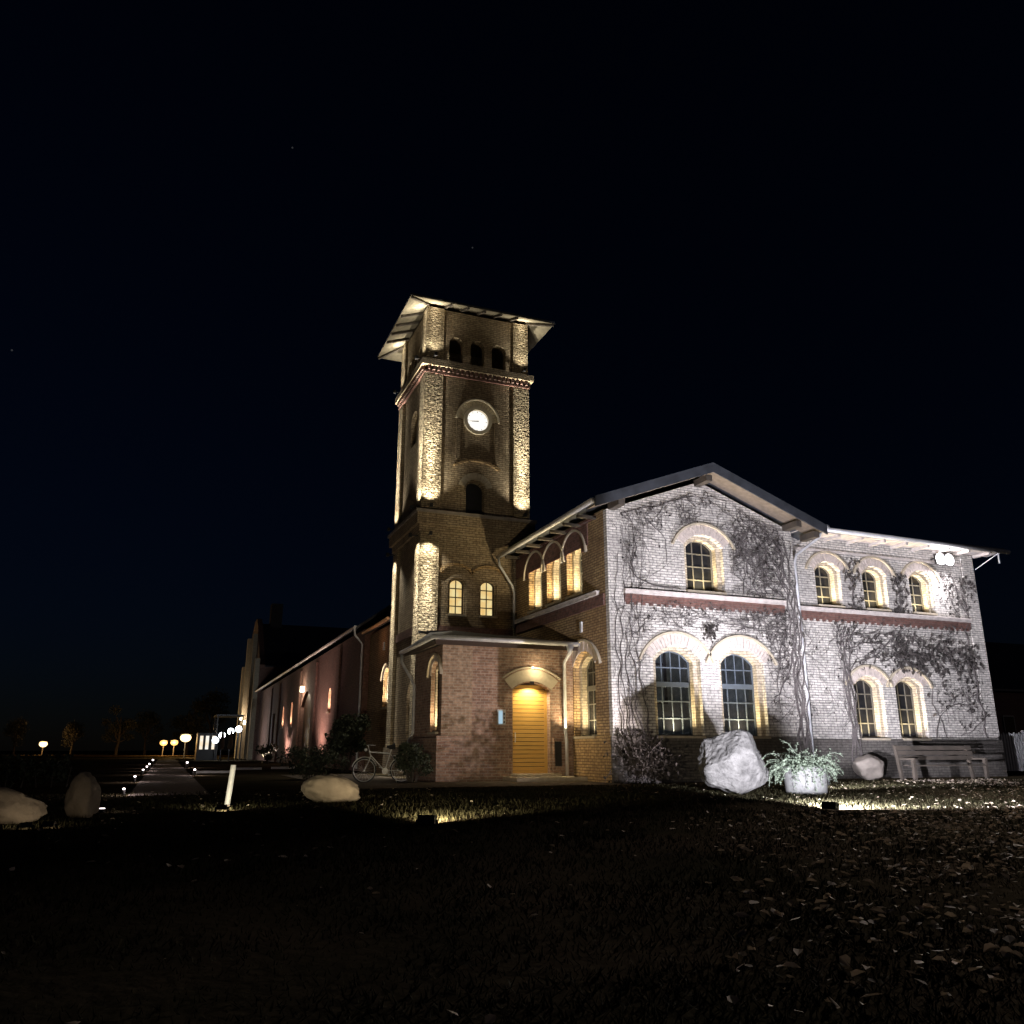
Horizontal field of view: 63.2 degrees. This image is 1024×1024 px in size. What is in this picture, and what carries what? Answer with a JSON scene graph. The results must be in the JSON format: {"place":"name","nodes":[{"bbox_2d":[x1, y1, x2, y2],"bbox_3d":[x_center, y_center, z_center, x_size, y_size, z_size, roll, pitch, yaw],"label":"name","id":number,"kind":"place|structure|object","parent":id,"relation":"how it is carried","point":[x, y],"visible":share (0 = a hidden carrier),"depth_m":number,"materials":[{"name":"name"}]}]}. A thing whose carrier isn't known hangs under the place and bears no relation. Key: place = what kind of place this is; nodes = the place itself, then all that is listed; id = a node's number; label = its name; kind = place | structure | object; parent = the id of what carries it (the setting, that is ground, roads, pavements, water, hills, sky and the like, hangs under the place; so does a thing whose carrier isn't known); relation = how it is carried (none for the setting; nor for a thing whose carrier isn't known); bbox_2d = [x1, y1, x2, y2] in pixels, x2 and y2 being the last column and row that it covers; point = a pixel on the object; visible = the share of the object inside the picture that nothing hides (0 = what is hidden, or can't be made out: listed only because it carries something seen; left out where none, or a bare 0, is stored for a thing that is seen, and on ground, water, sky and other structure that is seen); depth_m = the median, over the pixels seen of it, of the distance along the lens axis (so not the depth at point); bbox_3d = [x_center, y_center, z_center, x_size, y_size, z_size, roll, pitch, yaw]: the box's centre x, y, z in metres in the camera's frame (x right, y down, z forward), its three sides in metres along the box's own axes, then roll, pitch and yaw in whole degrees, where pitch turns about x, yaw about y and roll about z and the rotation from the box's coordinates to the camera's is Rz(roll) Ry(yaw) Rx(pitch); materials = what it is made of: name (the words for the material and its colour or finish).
{"place":"outdoors","nodes":[
{"label":"outdoors","id":0,"kind":"place"},
{"bbox_2d":[128,759,209,795],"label":"path","id":1,"kind":"structure","parent":0,"point":[168,775],"depth_m":24.35,"materials":[{"name":"grey concrete"}]},
{"bbox_2d":[255,604,390,770],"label":"brick barn","id":2,"kind":"structure","parent":0,"point":[306,704],"depth_m":49.32,"materials":[{"name":"red brick"}]},
{"bbox_2d":[362,617,390,772],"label":"link building","id":3,"kind":"structure","parent":0,"point":[378,680],"depth_m":35.84,"materials":[{"name":"brick"}]},
{"bbox_2d":[380,662,388,709],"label":"window","id":4,"kind":"structure","parent":3,"relation":"in","point":[386,665],"depth_m":35.11,"materials":[{"name":"brick"}]},
{"bbox_2d":[283,774,617,788],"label":"pavement","id":5,"kind":"structure","parent":0,"point":[375,782],"depth_m":22.80,"materials":[{"name":"grey stone"}]},
{"bbox_2d":[276,744,349,778],"bbox_3d":[-6.249,7.862,26.186,2.203,1.098,1.647,1,-16,-2],"label":"shrub","id":6,"kind":"object","parent":5,"relation":"on","point":[318,757],"visible":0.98,"depth_m":25.99,"materials":[{"name":"green plant"}]},
{"bbox_2d":[352,743,409,781],"bbox_3d":[-3.708,7.221,23.949,1.797,1.095,0.600,5,-17,-17],"label":"bicycle","id":7,"kind":"object","parent":5,"relation":"on","point":[385,770],"visible":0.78,"depth_m":23.88,"materials":[{"name":"metal"}]},
{"bbox_2d":[393,741,432,781],"bbox_3d":[-2.817,7.143,23.794,1.137,1.160,1.091,-3,-16,12],"label":"shrub","id":8,"kind":"object","parent":5,"relation":"on","point":[409,763],"visible":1,"depth_m":23.63,"materials":[{"name":"green plant"}]},
{"bbox_2d":[0,751,1023,1023],"bbox_3d":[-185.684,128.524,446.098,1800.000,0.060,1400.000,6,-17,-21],"label":"ground","id":9,"kind":"structure","parent":0,"point":[72,983],"depth_m":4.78,"materials":[{"name":"green plant"}]},
{"bbox_2d":[2,717,29,754],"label":"broadleaf tree","id":10,"kind":"object","parent":9,"relation":"on","point":[10,730],"visible":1,"depth_m":141.72,"materials":[{"name":"green plant"}]},
{"bbox_2d":[0,787,47,823],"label":"boulder","id":11,"kind":"object","parent":9,"relation":"on","point":[17,807],"visible":0.89,"depth_m":10.59,"materials":[{"name":"stone"}]},
{"bbox_2d":[16,822,34,829],"bbox_3d":[-5.731,3.695,9.803,0.186,0.086,0.183,11,-19,-34],"label":"ground floodlight","id":12,"kind":"object","parent":9,"relation":"on","point":[24,824],"visible":1,"depth_m":9.75,"materials":[{"name":"black metal"}]},
{"bbox_2d":[0,752,73,787],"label":"clipped hedge","id":13,"kind":"object","parent":9,"relation":"on","point":[64,758],"visible":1,"depth_m":20.68,"materials":[{"name":"green plant"}]},
{"bbox_2d":[39,740,47,754],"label":"street lamp","id":14,"kind":"object","parent":9,"relation":"on","point":[43,743],"visible":0.98,"depth_m":152.99,"materials":[{"name":"white glass"}]},
{"bbox_2d":[40,821,57,828],"bbox_3d":[-5.525,3.732,9.932,0.188,0.086,0.192,6,-17,-21],"label":"ground floodlight","id":15,"kind":"object","parent":9,"relation":"on","point":[48,824],"visible":1,"depth_m":9.87,"materials":[{"name":"black metal"}]},
{"bbox_2d":[60,720,85,754],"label":"broadleaf tree","id":16,"kind":"object","parent":9,"relation":"on","point":[73,733],"visible":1,"depth_m":152.06,"materials":[{"name":"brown plant"}]},
{"bbox_2d":[64,772,100,817],"bbox_3d":[-6.053,4.006,11.729,0.461,0.666,0.431,6,-17,-21],"label":"boulder","id":17,"kind":"object","parent":9,"relation":"on","point":[83,796],"visible":0.91,"depth_m":11.62,"materials":[{"name":"stone"}]},
{"bbox_2d":[101,705,136,754],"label":"broadleaf tree","id":18,"kind":"object","parent":9,"relation":"on","point":[124,728],"visible":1,"depth_m":145.24,"materials":[{"name":"green plant"}]},
{"bbox_2d":[133,709,164,754],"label":"broadleaf tree","id":19,"kind":"object","parent":9,"relation":"on","point":[152,720],"visible":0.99,"depth_m":152.77,"materials":[{"name":"green plant"}]},
{"bbox_2d":[159,739,167,755],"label":"street lamp","id":20,"kind":"object","parent":9,"relation":"on","point":[163,742],"visible":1,"depth_m":133.64,"materials":[{"name":"yellow metal"}]},
{"bbox_2d":[171,739,178,755],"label":"street lamp","id":21,"kind":"object","parent":9,"relation":"on","point":[174,741],"visible":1,"depth_m":134.28,"materials":[{"name":"yellow glass"}]},
{"bbox_2d":[180,733,191,757],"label":"street lamp","id":22,"kind":"object","parent":9,"relation":"on","point":[185,737],"visible":1,"depth_m":98.89,"materials":[{"name":"white metal"}]},
{"bbox_2d":[166,701,206,754],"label":"broadleaf tree","id":23,"kind":"object","parent":9,"relation":"on","point":[183,722],"visible":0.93,"depth_m":153.03,"materials":[{"name":"green plant"}]},
{"bbox_2d":[186,687,231,738],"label":"broadleaf tree","id":24,"kind":"object","parent":9,"relation":"on","point":[206,704],"visible":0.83,"depth_m":173.87,"materials":[{"name":"green plant"}]},
{"bbox_2d":[212,737,218,760],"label":"globe lamp","id":25,"kind":"object","parent":9,"relation":"on","point":[215,739],"visible":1,"depth_m":72.83,"materials":[{"name":"white glass"}]},
{"bbox_2d":[194,714,244,759],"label":"garden pavilion","id":26,"kind":"structure","parent":9,"relation":"on","point":[204,748],"depth_m":76.40,"materials":[{"name":"black metal"}]},
{"bbox_2d":[198,735,203,749],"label":"window","id":27,"kind":"structure","parent":26,"relation":"in","point":[201,740],"depth_m":76.13,"materials":[{"name":"grey glass"}]},
{"bbox_2d":[204,735,209,749],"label":"window","id":28,"kind":"structure","parent":26,"relation":"in","point":[207,737],"depth_m":76.30,"materials":[{"name":"grey glass"}]},
{"bbox_2d":[211,735,215,749],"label":"window","id":29,"kind":"structure","parent":26,"relation":"in","point":[212,744],"depth_m":76.46,"materials":[{"name":"grey glass"}]},
{"bbox_2d":[219,728,224,760],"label":"closed parasol","id":30,"kind":"object","parent":9,"relation":"on","point":[221,745],"visible":0.92,"depth_m":69.42,"materials":[{"name":"black fabric"}]},
{"bbox_2d":[215,804,228,811],"bbox_3d":[-4.375,4.468,12.553,0.207,0.112,0.200,6,-17,-21],"label":"ground floodlight","id":31,"kind":"object","parent":9,"relation":"on","point":[222,807],"visible":0.93,"depth_m":12.50,"materials":[{"name":"black metal"}]},
{"bbox_2d":[227,728,232,760],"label":"closed parasol","id":32,"kind":"object","parent":9,"relation":"on","point":[230,744],"visible":0.92,"depth_m":70.14,"materials":[{"name":"black fabric"}]},
{"bbox_2d":[227,728,233,759],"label":"globe lamp","id":33,"kind":"object","parent":9,"relation":"on","point":[229,730],"visible":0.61,"depth_m":73.92,"materials":[{"name":"white glass"}]},
{"bbox_2d":[225,765,235,806],"bbox_3d":[-4.641,4.512,13.705,0.143,0.667,0.089,15,-22,-42],"label":"marker post","id":34,"kind":"object","parent":9,"relation":"on","point":[230,784],"visible":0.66,"depth_m":13.68,"materials":[{"name":"white paint"}]},
{"bbox_2d":[235,726,241,760],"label":"globe lamp","id":35,"kind":"object","parent":9,"relation":"on","point":[238,728],"visible":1,"depth_m":73.75,"materials":[{"name":"white glass"}]},
{"bbox_2d":[196,767,294,772],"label":"kerb","id":36,"kind":"structure","parent":9,"relation":"on","point":[256,768],"depth_m":39.04,"materials":[{"name":"white paint"}]},
{"bbox_2d":[255,743,278,763],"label":"shrub","id":37,"kind":"object","parent":9,"relation":"on","point":[266,750],"visible":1,"depth_m":57.55,"materials":[{"name":"green plant"}]},
{"bbox_2d":[218,603,349,759],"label":"gabled hall","id":38,"kind":"structure","parent":9,"relation":"on","point":[275,647],"depth_m":86.86,"materials":[{"name":"brick"}]},
{"bbox_2d":[301,773,360,802],"bbox_3d":[-3.297,5.042,15.143,1.067,0.552,0.718,6,-17,-21],"label":"boulder","id":39,"kind":"object","parent":9,"relation":"on","point":[330,787],"visible":0.94,"depth_m":14.88,"materials":[{"name":"stone"}]},
{"bbox_2d":[324,713,371,772],"bbox_3d":[-6.817,9.559,34.570,1.841,2.441,3.763,6,-17,-21],"label":"shrub","id":40,"kind":"object","parent":9,"relation":"on","point":[346,737],"visible":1,"depth_m":33.92,"materials":[{"name":"green plant"}]},
{"bbox_2d":[415,815,437,824],"bbox_3d":[-1.070,3.871,10.462,0.289,0.132,0.183,-2,-16,6],"label":"ground floodlight","id":41,"kind":"object","parent":9,"relation":"on","point":[426,819],"visible":1,"depth_m":10.39,"materials":[{"name":"black metal"}]},
{"bbox_2d":[377,293,554,775],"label":"clock tower","id":42,"kind":"structure","parent":9,"relation":"on","point":[462,509],"depth_m":32.61,"materials":[{"name":"brick"}]},
{"bbox_2d":[447,578,466,616],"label":"window","id":43,"kind":"structure","parent":42,"relation":"in","point":[456,586],"depth_m":31.00,"materials":[{"name":"glass"}]},
{"bbox_2d":[466,484,481,514],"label":"window","id":44,"kind":"structure","parent":42,"relation":"in","point":[473,492],"depth_m":32.43,"materials":[{"name":"black glass"}]},
{"bbox_2d":[479,580,497,618],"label":"window","id":45,"kind":"structure","parent":42,"relation":"in","point":[487,589],"depth_m":31.44,"materials":[{"name":"glass"}]},
{"bbox_2d":[399,631,587,781],"bbox_3d":[-0.978,6.042,26.946,4.849,5.000,5.920,6,-17,-21],"label":"entrance porch","id":46,"kind":"object","parent":9,"relation":"on","point":[487,707],"visible":0.98,"depth_m":25.41,"materials":[{"name":"brick"}]},
{"bbox_2d":[426,653,442,734],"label":"window","id":47,"kind":"structure","parent":46,"relation":"in","point":[434,657],"depth_m":25.62,"materials":[{"name":"brick"}]},
{"bbox_2d":[513,683,547,772],"bbox_3d":[0.513,6.634,25.686,1.270,2.730,0.114,6,-17,-21],"label":"door","id":48,"kind":"structure","parent":46,"relation":"in","point":[530,755],"depth_m":25.69,"materials":[{"name":"wood"}]},
{"bbox_2d":[1,778,1023,1023],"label":"leaf litter","id":49,"kind":"object","parent":9,"relation":"on","point":[845,960],"visible":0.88,"depth_m":6.02,"materials":[{"name":"brown plant"}]},
{"bbox_2d":[697,729,770,794],"bbox_3d":[4.845,5.467,18.174,1.706,1.402,1.220,6,-17,-21],"label":"boulder","id":50,"kind":"object","parent":9,"relation":"on","point":[731,762],"visible":0.98,"depth_m":17.78,"materials":[{"name":"stone"}]},
{"bbox_2d":[496,462,1010,782],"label":"brick house","id":51,"kind":"structure","parent":9,"relation":"on","point":[699,689],"depth_m":27.22,"materials":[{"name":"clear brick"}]},
{"bbox_2d":[523,550,545,613],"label":"window","id":52,"kind":"structure","parent":51,"relation":"in","point":[537,575],"depth_m":30.48,"materials":[{"name":"paint"}]},
{"bbox_2d":[540,541,564,606],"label":"window","id":53,"kind":"structure","parent":51,"relation":"in","point":[556,566],"depth_m":29.05,"materials":[{"name":"paint"}]},
{"bbox_2d":[559,529,586,599],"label":"window","id":54,"kind":"structure","parent":51,"relation":"in","point":[577,582],"depth_m":27.60,"materials":[{"name":"paint"}]},
{"bbox_2d":[572,639,601,738],"bbox_3d":[2.401,5.454,25.652,0.550,3.018,2.371,6,-17,-21],"label":"window","id":55,"kind":"structure","parent":51,"relation":"in","point":[588,723],"depth_m":26.02,"materials":[{"name":"paint"}]},
{"bbox_2d":[603,492,695,783],"bbox_3d":[4.359,3.293,24.428,3.699,9.045,1.348,6,-17,-21],"label":"climbing vine","id":56,"kind":"object","parent":51,"relation":"attached to","point":[645,771],"visible":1,"depth_m":23.92,"materials":[{"name":"grey plant"}]},
{"bbox_2d":[639,631,714,737],"bbox_3d":[4.907,5.198,25.048,2.668,3.179,0.510,6,-17,-21],"label":"window","id":57,"kind":"structure","parent":51,"relation":"in","point":[683,639],"depth_m":25.20,"materials":[{"name":"brick"}]},
{"bbox_2d":[671,522,734,594],"bbox_3d":[6.030,1.519,26.567,2.388,2.328,0.510,6,-17,-21],"label":"window","id":58,"kind":"structure","parent":51,"relation":"in","point":[701,555],"depth_m":26.71,"materials":[{"name":"paint"}]},
{"bbox_2d":[646,491,812,761],"bbox_3d":[6.753,3.657,25.928,5.794,9.030,0.273,6,-17,-21],"label":"climbing vine","id":59,"kind":"object","parent":51,"relation":"attached to","point":[795,626],"visible":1,"depth_m":26.75,"materials":[{"name":"grey plant"}]},
{"bbox_2d":[705,635,777,738],"bbox_3d":[7.089,5.438,25.887,2.688,3.180,0.510,6,-17,-21],"label":"window","id":60,"kind":"structure","parent":51,"relation":"in","point":[731,642],"depth_m":26.07,"materials":[{"name":"brick"}]},
{"bbox_2d":[805,551,849,607],"bbox_3d":[10.900,2.390,29.016,1.961,2.002,0.510,6,-17,-21],"label":"window","id":61,"kind":"structure","parent":51,"relation":"in","point":[825,574],"depth_m":29.15,"materials":[{"name":"paint"}]},
{"bbox_2d":[845,665,893,739],"bbox_3d":[12.075,6.499,28.330,2.109,2.522,0.510,6,-17,-21],"label":"window","id":62,"kind":"structure","parent":51,"relation":"in","point":[869,708],"depth_m":28.50,"materials":[{"name":"paint"}]},
{"bbox_2d":[853,556,895,611],"bbox_3d":[12.850,2.604,29.766,1.961,2.002,0.510,6,-17,-21],"label":"window","id":63,"kind":"structure","parent":51,"relation":"in","point":[873,588],"depth_m":29.91,"materials":[{"name":"paint"}]},
{"bbox_2d":[804,557,989,778],"bbox_3d":[13.383,5.343,28.929,8.701,7.460,0.258,6,-17,-21],"label":"climbing vine","id":64,"kind":"object","parent":51,"relation":"attached to","point":[921,661],"visible":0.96,"depth_m":29.36,"materials":[{"name":"grey plant"}]},
{"bbox_2d":[886,667,933,740],"bbox_3d":[13.774,6.686,28.983,2.128,2.522,0.510,6,-17,-21],"label":"window","id":65,"kind":"structure","parent":51,"relation":"in","point":[908,697],"depth_m":29.14,"materials":[{"name":"paint"}]},
{"bbox_2d":[901,561,940,615],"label":"window","id":66,"kind":"structure","parent":51,"relation":"in","point":[918,584],"depth_m":30.69,"materials":[{"name":"paint"}]},
{"bbox_2d":[930,553,944,564],"bbox_3d":[15.661,1.772,30.746,0.430,0.430,0.427,6,-17,-21],"label":"wall floodlight","id":67,"kind":"object","parent":51,"relation":"attached to","point":[939,558],"depth_m":30.55,"materials":[{"name":"white glass"}]},
{"bbox_2d":[944,554,953,565],"bbox_3d":[16.070,1.817,30.903,0.430,0.430,0.427,6,-17,-21],"label":"wall floodlight","id":68,"kind":"object","parent":51,"relation":"attached to","point":[949,560],"depth_m":30.71,"materials":[{"name":"white metal"}]},
{"bbox_2d":[761,741,842,793],"bbox_3d":[6.316,5.478,18.022,1.649,1.176,1.742,-15,-22,42],"label":"stone planter","id":69,"kind":"object","parent":9,"relation":"on","point":[806,775],"visible":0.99,"depth_m":17.67,"materials":[{"name":"concrete"}]},
{"bbox_2d":[821,801,839,809],"bbox_3d":[5.024,4.633,13.128,0.289,0.132,0.183,-13,-21,38],"label":"ground floodlight","id":70,"kind":"object","parent":9,"relation":"on","point":[828,805],"visible":0.97,"depth_m":13.07,"materials":[{"name":"black metal"}]},
{"bbox_2d":[852,754,883,779],"bbox_3d":[11.191,8.017,26.059,1.026,0.835,0.761,1,-16,-2],"label":"boulder","id":71,"kind":"object","parent":9,"relation":"on","point":[868,767],"visible":0.95,"depth_m":25.83,"materials":[{"name":"grey stone"}]},
{"bbox_2d":[892,745,989,780],"bbox_3d":[13.486,7.860,26.119,3.200,1.050,0.770,6,-17,-21],"label":"garden bench","id":72,"kind":"object","parent":9,"relation":"on","point":[965,752],"visible":0.92,"depth_m":26.24,"materials":[{"name":"brown wood"}]},
{"bbox_2d":[999,730,1023,770],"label":"picket fence","id":73,"kind":"object","parent":9,"relation":"on","point":[1014,758],"visible":0.34,"depth_m":32.35,"materials":[{"name":"white paint"}]},
{"bbox_2d":[0,0,1023,750],"label":"sky","id":74,"kind":"structure","parent":0,"point":[778,245],"materials":[{"name":"black"}]},
{"bbox_2d":[985,642,1023,757],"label":"neighbour house","id":75,"kind":"structure","parent":0,"point":[1006,664],"depth_m":63.77,"materials":[{"name":"brick"}]},
{"bbox_2d":[1002,715,1016,738],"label":"window","id":76,"kind":"structure","parent":75,"relation":"in","point":[1008,720],"depth_m":62.40,"materials":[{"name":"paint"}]}
]}

